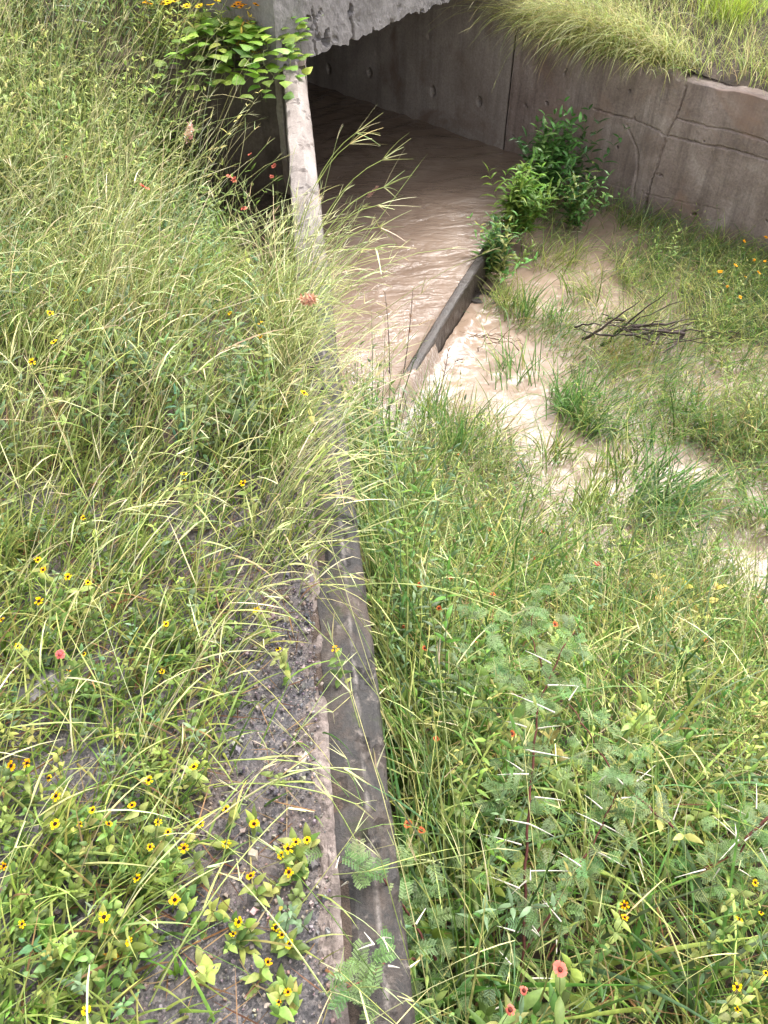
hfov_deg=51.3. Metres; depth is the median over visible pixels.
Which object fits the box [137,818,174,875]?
yellow flower plant
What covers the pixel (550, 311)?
grass tuft
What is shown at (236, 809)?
grass stalk
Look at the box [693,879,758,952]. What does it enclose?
yellow flower plant
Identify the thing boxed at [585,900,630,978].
yellow flower plant
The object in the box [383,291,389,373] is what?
withered plant
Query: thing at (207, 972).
broadleaf weed
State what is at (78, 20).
clump
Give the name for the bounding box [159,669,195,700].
yellow flower plant
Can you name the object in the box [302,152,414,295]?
grass stalk
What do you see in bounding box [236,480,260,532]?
yellow flower plant
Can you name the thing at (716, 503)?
grass tuft
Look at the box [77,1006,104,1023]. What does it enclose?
yellow flower plant
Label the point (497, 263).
shrub
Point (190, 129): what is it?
grass plume
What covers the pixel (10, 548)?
grass
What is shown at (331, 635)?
grass stalk
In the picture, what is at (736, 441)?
grass tuft
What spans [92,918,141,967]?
broadleaf weed
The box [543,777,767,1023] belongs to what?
grass tuft
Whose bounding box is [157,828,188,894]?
broadleaf weed
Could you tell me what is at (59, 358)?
yellow flower plant
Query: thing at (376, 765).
grass stalk
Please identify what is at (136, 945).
yellow flower plant
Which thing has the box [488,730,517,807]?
red flower plant
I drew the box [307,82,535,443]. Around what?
water in culvert
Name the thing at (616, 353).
grass tuft
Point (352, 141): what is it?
grass stalk
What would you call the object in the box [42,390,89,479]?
grass stalk
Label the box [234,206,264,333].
red flower plant
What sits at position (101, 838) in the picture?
yellow flower plant
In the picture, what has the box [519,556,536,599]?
red flower plant
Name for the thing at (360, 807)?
grass stalk
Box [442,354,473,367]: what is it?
dead twigs
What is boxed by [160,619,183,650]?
yellow flower plant
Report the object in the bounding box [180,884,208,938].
broadleaf weed
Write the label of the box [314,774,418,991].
grass stalk
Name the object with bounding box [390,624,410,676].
red flower plant
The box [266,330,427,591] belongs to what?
grass stalk
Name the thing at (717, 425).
grass tuft
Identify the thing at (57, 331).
yellow flower plant
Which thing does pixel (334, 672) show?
yellow flower plant
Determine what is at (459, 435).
grass tuft
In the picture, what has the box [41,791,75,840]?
yellow flower plant
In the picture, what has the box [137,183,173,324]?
red flower plant
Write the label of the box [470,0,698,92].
grass clump
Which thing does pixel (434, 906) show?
grass stalk
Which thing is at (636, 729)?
broadleaf weed
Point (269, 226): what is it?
grass stalk
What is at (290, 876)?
yellow flower plant
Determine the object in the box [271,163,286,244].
red flower plant
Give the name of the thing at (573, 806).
grass tuft
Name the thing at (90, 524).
yellow flower plant
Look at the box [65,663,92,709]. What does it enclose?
yellow flower plant
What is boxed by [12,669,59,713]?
stone
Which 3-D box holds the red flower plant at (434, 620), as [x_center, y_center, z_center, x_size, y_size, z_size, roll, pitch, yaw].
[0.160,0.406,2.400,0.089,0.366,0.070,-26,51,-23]
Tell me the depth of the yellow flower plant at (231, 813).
1.49 m
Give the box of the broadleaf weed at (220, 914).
[203,897,237,931]
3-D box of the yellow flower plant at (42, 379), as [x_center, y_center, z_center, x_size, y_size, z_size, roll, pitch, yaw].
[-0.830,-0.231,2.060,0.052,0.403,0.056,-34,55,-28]
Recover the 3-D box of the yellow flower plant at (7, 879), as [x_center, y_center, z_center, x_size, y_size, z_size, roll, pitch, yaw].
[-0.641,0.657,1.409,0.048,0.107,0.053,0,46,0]
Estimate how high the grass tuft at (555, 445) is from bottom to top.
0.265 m
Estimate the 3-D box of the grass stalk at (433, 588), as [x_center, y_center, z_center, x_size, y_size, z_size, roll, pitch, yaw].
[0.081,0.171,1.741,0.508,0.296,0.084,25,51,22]
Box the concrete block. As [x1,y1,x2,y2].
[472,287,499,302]
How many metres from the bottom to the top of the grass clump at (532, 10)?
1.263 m
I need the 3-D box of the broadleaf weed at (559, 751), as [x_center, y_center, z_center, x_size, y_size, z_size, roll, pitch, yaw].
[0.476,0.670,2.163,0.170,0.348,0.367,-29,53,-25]
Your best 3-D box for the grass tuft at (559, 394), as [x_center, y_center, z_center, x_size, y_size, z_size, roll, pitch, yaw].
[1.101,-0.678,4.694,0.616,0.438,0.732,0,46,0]
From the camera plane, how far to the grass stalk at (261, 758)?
1.54 m
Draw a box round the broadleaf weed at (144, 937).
[114,896,164,957]
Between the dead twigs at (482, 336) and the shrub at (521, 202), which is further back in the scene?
the shrub at (521, 202)
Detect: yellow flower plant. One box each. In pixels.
[0,617,20,652]
[0,758,50,808]
[0,861,29,901]
[7,910,48,940]
[15,643,43,673]
[28,358,80,462]
[32,557,60,603]
[34,597,84,649]
[40,567,70,621]
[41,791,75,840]
[45,775,82,812]
[46,310,84,418]
[49,339,85,453]
[64,573,105,637]
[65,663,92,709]
[70,299,107,401]
[76,806,110,832]
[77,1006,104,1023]
[81,515,107,567]
[83,652,104,689]
[88,903,118,942]
[96,820,125,858]
[111,931,148,962]
[125,802,156,837]
[127,870,158,894]
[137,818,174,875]
[140,770,170,795]
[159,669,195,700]
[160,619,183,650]
[166,891,203,926]
[174,472,202,529]
[178,843,212,889]
[182,757,210,800]
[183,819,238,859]
[219,797,240,831]
[222,916,265,964]
[229,311,250,419]
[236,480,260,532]
[238,871,269,908]
[240,953,273,999]
[246,805,262,842]
[252,607,279,641]
[254,321,276,429]
[266,974,302,1023]
[269,911,310,959]
[273,647,291,685]
[273,822,319,879]
[275,861,308,893]
[301,390,329,496]
[328,645,352,687]
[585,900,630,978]
[684,916,742,973]
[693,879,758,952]
[695,911,763,981]
[709,982,741,1023]
[711,1005,742,1023]
[727,970,767,1017]
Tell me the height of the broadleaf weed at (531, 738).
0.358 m
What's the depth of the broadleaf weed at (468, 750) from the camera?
2.15 m
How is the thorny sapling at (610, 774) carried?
on the ground at (336, 789)
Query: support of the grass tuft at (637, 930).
on the ground at (336, 789)
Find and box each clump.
[12,0,126,91]
[427,0,630,65]
[463,0,706,84]
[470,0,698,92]
[529,0,710,97]
[571,1,746,85]
[671,0,767,30]
[699,20,767,84]
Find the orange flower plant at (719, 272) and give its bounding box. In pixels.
[708,270,722,306]
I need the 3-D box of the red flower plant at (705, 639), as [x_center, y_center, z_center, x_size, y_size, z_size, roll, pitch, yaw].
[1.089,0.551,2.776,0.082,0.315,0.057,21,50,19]
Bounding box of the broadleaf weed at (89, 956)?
[61,947,121,1023]
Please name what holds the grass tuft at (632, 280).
on the sand
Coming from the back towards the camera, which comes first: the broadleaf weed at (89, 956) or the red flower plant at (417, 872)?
the red flower plant at (417, 872)
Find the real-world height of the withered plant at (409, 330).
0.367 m
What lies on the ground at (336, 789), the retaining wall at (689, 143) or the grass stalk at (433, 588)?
the retaining wall at (689, 143)
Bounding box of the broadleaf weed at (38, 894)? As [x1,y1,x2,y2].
[26,850,84,922]
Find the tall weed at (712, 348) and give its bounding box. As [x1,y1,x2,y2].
[707,321,737,369]
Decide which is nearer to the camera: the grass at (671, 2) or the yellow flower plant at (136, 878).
the yellow flower plant at (136, 878)
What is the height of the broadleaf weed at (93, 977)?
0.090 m
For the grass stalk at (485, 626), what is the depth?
2.19 m
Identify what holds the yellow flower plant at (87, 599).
on the road shoulder
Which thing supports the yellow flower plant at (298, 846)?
on the road shoulder
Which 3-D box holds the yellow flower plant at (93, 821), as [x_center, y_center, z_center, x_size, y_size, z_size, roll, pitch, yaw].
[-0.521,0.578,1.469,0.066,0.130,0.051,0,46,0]
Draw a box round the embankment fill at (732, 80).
[535,0,767,91]
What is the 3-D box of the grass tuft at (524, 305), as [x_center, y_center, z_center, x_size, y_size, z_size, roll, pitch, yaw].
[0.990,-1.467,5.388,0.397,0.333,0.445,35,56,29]
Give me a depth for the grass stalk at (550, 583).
2.08 m
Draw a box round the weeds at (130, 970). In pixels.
[0,0,312,1023]
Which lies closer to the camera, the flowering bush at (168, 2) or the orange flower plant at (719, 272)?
the flowering bush at (168, 2)
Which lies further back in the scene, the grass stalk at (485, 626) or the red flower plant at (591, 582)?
the red flower plant at (591, 582)
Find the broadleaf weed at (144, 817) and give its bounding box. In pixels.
[89,808,176,880]
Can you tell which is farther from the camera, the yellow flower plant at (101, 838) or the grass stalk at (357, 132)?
the grass stalk at (357, 132)
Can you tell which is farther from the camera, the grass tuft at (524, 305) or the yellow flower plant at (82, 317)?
the grass tuft at (524, 305)
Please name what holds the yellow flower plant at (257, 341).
on the gravel
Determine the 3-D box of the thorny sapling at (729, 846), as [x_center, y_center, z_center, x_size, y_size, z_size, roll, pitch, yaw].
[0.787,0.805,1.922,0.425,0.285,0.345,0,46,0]
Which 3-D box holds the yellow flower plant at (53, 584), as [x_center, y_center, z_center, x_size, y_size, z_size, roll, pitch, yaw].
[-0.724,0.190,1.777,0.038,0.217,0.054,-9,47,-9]
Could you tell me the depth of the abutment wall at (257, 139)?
4.66 m
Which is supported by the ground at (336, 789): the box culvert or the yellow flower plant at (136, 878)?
the box culvert
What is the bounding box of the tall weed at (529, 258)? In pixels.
[519,247,540,267]
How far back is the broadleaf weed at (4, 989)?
1.30 m
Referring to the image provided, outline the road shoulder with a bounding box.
[0,452,331,1023]
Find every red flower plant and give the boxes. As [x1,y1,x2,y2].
[55,649,94,692]
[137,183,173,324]
[226,174,238,249]
[230,176,246,256]
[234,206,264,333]
[245,153,261,242]
[267,175,281,249]
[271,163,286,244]
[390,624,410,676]
[398,817,419,873]
[404,582,425,625]
[411,641,427,704]
[412,732,439,805]
[413,826,427,876]
[423,605,450,653]
[436,577,462,629]
[465,638,489,689]
[466,1004,528,1023]
[482,592,498,632]
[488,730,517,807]
[498,986,543,1023]
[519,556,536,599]
[531,621,558,685]
[549,960,567,1023]
[576,562,600,612]
[684,638,714,684]
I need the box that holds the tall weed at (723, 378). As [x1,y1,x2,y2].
[720,349,761,399]
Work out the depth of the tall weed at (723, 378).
4.75 m
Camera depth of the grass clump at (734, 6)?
5.90 m
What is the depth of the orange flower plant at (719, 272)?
5.33 m
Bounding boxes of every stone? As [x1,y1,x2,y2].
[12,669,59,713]
[298,751,309,762]
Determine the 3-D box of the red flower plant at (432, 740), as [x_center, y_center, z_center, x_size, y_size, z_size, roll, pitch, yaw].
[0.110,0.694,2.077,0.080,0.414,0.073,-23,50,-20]
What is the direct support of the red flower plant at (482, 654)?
on the ground at (336, 789)
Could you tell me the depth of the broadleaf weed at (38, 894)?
1.40 m
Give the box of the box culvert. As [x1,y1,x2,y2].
[180,0,553,371]
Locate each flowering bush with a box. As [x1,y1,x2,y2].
[132,0,239,63]
[229,1,262,60]
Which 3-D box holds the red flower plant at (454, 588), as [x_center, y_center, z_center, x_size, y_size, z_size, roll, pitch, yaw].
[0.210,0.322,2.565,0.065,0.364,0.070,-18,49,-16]
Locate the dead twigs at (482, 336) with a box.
[459,323,522,351]
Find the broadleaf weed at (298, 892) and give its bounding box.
[262,878,307,915]
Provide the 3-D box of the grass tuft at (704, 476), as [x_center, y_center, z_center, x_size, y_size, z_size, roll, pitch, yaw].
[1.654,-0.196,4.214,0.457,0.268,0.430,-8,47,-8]
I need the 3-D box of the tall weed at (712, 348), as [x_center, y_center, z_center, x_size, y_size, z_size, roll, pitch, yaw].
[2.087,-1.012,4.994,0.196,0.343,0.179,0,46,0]
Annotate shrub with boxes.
[467,210,536,285]
[480,146,570,238]
[509,105,587,202]
[549,96,629,200]
[555,154,630,231]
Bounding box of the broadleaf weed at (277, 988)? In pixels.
[265,963,297,1005]
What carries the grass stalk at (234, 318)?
on the road shoulder
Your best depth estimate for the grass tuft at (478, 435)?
4.51 m
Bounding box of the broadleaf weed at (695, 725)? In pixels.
[647,695,710,820]
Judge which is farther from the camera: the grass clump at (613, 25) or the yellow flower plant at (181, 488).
the grass clump at (613, 25)
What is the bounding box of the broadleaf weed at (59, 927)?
[6,903,65,948]
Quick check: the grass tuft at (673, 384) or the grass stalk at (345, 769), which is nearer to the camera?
the grass stalk at (345, 769)
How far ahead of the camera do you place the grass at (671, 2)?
5.82 m
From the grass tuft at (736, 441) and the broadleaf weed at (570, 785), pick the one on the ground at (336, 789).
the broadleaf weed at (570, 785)
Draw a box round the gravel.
[4,403,336,1023]
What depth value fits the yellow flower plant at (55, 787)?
1.47 m
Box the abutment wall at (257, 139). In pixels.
[4,58,306,195]
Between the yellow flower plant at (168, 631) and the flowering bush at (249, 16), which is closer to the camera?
the yellow flower plant at (168, 631)
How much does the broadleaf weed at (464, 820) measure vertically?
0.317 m
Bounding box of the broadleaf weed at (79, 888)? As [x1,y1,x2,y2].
[69,824,132,925]
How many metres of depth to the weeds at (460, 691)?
2.23 m
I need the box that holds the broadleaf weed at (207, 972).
[189,944,220,988]
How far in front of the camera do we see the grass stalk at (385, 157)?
2.36 m
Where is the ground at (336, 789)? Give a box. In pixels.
[0,193,767,1023]
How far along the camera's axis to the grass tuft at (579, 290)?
5.59 m
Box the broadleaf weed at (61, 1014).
[28,995,67,1023]
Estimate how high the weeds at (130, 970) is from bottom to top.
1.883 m
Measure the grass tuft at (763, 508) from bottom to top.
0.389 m
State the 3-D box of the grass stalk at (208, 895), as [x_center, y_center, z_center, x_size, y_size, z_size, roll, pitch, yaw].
[-0.286,0.644,1.361,0.079,0.190,0.406,34,55,28]
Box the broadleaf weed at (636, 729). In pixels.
[614,690,672,783]
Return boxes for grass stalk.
[10,325,117,442]
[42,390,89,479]
[52,254,190,499]
[123,216,283,505]
[148,789,312,1005]
[184,306,253,552]
[203,755,368,789]
[213,781,371,817]
[218,761,275,877]
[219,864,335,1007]
[245,767,364,799]
[251,360,388,599]
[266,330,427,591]
[282,432,383,580]
[284,106,380,291]
[290,127,386,291]
[295,135,410,300]
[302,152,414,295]
[303,196,416,312]
[304,210,410,319]
[306,244,415,338]
[314,488,452,582]
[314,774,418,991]
[323,617,359,726]
[326,583,534,628]
[373,744,408,900]
[408,741,444,996]
[432,549,552,797]
[537,793,678,1006]
[544,571,639,774]
[610,608,654,992]
[707,607,767,690]
[746,842,767,995]
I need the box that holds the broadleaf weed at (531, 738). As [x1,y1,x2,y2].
[502,707,562,805]
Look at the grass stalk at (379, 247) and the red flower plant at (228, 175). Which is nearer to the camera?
the grass stalk at (379, 247)
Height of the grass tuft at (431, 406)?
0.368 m
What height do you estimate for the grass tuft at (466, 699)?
0.507 m
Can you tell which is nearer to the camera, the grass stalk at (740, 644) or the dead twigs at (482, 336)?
the grass stalk at (740, 644)
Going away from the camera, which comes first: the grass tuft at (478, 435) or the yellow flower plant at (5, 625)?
the yellow flower plant at (5, 625)
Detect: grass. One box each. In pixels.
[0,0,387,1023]
[546,0,767,91]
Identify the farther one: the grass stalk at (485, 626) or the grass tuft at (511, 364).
the grass tuft at (511, 364)
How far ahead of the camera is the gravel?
1.60 m
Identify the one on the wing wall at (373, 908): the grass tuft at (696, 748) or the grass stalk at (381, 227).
the grass stalk at (381, 227)
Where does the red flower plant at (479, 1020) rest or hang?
on the ground at (336, 789)
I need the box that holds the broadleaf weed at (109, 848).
[106,819,167,878]
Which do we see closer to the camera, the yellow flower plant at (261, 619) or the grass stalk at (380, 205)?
the yellow flower plant at (261, 619)
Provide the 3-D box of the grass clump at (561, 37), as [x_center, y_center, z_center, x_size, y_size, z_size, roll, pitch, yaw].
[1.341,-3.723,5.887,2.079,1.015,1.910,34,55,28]
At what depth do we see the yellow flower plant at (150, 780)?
1.51 m
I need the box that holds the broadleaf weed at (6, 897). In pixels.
[0,886,34,916]
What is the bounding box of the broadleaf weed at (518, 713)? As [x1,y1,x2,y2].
[506,687,703,843]
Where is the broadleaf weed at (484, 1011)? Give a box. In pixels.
[469,993,549,1023]
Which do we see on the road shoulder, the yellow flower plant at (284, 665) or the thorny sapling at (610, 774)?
the yellow flower plant at (284, 665)
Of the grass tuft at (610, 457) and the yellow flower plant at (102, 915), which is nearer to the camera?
the yellow flower plant at (102, 915)
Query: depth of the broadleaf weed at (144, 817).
1.43 m
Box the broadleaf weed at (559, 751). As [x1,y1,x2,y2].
[531,688,616,813]
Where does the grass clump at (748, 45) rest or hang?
on the embankment fill at (732, 80)
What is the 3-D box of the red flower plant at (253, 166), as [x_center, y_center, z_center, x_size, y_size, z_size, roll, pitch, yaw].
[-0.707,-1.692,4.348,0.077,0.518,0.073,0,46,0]
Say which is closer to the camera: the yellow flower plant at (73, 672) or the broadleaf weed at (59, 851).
the broadleaf weed at (59, 851)
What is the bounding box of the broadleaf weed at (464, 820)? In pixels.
[395,785,493,869]
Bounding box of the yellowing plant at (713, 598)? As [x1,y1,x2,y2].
[605,573,725,635]
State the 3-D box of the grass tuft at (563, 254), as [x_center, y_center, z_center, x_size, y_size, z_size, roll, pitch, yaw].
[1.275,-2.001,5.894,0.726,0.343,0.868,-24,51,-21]
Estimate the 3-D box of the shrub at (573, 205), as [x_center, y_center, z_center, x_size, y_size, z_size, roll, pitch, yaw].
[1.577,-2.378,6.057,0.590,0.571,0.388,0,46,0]
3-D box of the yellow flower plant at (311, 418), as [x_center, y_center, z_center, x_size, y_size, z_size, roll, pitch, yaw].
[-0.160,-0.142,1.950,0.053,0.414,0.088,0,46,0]
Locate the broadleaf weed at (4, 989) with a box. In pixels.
[0,965,52,1008]
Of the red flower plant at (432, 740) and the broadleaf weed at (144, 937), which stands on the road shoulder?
the broadleaf weed at (144, 937)
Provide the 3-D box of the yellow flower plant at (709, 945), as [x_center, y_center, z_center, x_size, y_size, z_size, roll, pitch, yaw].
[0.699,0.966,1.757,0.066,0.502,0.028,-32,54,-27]
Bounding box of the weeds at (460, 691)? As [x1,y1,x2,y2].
[336,187,767,1023]
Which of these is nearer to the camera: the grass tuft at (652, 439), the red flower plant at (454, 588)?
the red flower plant at (454, 588)
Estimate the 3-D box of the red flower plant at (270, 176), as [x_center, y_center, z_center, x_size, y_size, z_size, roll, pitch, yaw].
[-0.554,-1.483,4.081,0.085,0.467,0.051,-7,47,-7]
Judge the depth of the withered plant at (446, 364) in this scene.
4.76 m
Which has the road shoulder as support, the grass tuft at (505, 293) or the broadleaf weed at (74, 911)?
the broadleaf weed at (74, 911)
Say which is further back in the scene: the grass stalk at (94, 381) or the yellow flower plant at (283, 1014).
the grass stalk at (94, 381)
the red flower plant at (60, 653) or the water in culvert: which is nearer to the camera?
the red flower plant at (60, 653)
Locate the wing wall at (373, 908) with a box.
[283,61,415,1023]
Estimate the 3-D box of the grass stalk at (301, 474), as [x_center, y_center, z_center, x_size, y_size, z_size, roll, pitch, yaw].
[-0.165,-0.050,1.706,0.342,0.651,0.078,-11,47,-10]
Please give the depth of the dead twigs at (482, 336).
5.16 m
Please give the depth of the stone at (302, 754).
1.60 m
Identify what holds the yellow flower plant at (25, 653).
on the road shoulder
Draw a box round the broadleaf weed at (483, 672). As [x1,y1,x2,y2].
[456,657,517,799]
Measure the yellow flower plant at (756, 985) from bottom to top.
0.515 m
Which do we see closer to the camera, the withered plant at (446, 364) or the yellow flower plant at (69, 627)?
the yellow flower plant at (69, 627)
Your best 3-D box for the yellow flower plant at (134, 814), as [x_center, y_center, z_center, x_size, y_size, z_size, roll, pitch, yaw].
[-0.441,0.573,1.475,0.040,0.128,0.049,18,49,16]
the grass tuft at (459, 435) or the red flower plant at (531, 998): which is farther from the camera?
the grass tuft at (459, 435)
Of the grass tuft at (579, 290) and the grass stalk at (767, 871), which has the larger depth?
the grass tuft at (579, 290)
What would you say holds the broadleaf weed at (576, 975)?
on the ground at (336, 789)
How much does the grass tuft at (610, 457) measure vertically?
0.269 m
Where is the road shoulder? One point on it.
(306, 995)
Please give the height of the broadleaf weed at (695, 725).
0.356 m
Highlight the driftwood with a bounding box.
[573,293,739,352]
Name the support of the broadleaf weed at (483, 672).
on the ground at (336, 789)
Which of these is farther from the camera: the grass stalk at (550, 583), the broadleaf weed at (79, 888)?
the grass stalk at (550, 583)
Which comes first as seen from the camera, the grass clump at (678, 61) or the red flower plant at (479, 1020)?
the red flower plant at (479, 1020)
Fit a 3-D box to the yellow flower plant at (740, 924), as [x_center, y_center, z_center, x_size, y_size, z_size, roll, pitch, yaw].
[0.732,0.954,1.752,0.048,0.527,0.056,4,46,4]
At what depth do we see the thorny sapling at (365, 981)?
1.42 m
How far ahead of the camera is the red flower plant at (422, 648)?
2.23 m
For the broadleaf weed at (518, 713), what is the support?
on the ground at (336, 789)
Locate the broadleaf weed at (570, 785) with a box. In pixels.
[483,740,580,896]
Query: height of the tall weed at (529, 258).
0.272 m
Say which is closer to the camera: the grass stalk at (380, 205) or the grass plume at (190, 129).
the grass stalk at (380, 205)
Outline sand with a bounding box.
[394,185,767,615]
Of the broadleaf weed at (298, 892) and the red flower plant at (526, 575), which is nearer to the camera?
the broadleaf weed at (298, 892)
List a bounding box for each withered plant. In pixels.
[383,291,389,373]
[403,287,414,376]
[438,347,450,395]
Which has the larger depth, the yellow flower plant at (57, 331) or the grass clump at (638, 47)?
the grass clump at (638, 47)
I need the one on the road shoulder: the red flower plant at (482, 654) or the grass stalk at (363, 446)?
the grass stalk at (363, 446)
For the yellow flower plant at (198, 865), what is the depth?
1.40 m
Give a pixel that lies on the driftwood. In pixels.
(636, 327)
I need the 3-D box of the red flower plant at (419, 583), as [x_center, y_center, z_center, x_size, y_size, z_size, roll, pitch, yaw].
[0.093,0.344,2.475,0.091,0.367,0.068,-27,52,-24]
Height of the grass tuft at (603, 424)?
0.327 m
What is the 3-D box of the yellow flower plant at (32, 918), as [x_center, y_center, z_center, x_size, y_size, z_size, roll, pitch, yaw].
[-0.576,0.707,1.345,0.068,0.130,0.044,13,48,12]
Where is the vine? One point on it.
(251, 34)
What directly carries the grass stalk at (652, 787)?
on the ground at (336, 789)
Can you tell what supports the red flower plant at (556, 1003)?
on the ground at (336, 789)
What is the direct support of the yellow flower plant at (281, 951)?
on the road shoulder
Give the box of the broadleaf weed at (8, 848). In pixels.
[0,815,32,871]
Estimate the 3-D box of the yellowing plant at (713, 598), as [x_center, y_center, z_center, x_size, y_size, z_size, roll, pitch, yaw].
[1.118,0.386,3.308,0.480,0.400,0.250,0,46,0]
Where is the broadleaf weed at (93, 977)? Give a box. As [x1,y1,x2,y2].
[34,916,101,1006]
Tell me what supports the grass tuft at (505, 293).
in the sand
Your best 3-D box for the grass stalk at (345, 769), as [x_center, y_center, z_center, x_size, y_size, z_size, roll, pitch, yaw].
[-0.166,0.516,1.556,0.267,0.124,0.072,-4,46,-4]
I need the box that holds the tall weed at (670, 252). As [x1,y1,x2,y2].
[646,222,681,276]
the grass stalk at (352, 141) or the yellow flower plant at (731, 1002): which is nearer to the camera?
the yellow flower plant at (731, 1002)
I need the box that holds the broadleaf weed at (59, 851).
[51,826,119,880]
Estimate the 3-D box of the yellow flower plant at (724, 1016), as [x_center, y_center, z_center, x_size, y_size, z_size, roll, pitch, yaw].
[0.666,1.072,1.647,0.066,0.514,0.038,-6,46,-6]
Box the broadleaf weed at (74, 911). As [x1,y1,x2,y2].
[36,869,82,967]
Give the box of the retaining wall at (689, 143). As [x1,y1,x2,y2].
[504,30,767,258]
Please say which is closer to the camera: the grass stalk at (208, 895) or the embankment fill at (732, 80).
the grass stalk at (208, 895)
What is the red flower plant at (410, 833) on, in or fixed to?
on the ground at (336, 789)
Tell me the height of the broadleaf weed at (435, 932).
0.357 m
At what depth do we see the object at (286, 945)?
1.28 m
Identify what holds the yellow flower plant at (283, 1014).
on the road shoulder
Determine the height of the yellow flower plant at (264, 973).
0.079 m
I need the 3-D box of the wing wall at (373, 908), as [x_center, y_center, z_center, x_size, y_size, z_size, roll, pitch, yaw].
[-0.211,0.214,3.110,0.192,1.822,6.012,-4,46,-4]
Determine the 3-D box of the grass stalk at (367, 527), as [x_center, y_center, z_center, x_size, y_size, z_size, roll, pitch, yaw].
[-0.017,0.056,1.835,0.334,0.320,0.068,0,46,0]
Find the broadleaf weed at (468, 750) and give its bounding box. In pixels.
[379,685,498,776]
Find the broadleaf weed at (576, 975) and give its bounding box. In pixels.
[526,952,598,1023]
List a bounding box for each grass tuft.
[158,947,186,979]
[376,634,656,865]
[389,738,653,1012]
[401,361,468,438]
[418,381,503,462]
[428,397,537,472]
[459,669,765,979]
[465,313,550,390]
[477,261,544,321]
[489,748,760,1023]
[494,272,556,320]
[500,641,767,979]
[513,398,624,474]
[519,215,604,282]
[520,282,592,330]
[524,356,628,445]
[539,255,622,309]
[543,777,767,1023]
[556,368,654,446]
[556,452,629,525]
[571,318,662,383]
[571,410,759,572]
[577,416,667,498]
[595,250,662,292]
[614,388,705,475]
[623,366,716,429]
[659,453,756,501]
[668,462,767,533]
[675,366,767,487]
[681,390,766,459]
[692,448,767,542]
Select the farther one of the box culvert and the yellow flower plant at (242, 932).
the box culvert
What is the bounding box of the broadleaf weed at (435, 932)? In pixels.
[401,866,459,975]
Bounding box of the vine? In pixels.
[142,9,313,100]
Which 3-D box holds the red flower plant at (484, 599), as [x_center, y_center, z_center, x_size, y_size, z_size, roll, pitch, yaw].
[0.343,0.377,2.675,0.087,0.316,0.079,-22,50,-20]
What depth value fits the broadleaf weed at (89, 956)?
1.30 m
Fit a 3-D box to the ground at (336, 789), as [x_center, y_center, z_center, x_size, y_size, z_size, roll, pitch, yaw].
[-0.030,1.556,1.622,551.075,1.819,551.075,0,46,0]
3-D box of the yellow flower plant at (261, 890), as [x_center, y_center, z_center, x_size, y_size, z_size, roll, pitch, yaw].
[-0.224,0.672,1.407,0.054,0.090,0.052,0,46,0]
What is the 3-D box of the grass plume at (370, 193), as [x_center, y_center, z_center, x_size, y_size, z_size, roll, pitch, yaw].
[-0.266,-2.136,5.969,0.460,0.606,0.041,-1,46,-1]
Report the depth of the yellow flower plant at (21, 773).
1.50 m
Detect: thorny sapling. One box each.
[303,838,541,1023]
[452,574,683,1009]
[627,767,767,935]
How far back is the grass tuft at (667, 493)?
4.11 m
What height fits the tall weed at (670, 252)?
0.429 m
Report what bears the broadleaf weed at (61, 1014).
on the road shoulder
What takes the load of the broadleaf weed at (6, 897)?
on the road shoulder
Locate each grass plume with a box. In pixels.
[180,120,193,186]
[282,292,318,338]
[338,185,378,232]
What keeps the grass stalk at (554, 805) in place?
on the ground at (336, 789)
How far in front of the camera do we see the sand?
5.02 m
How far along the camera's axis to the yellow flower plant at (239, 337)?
2.14 m
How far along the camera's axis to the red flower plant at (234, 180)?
3.83 m
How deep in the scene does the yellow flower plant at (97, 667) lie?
1.68 m

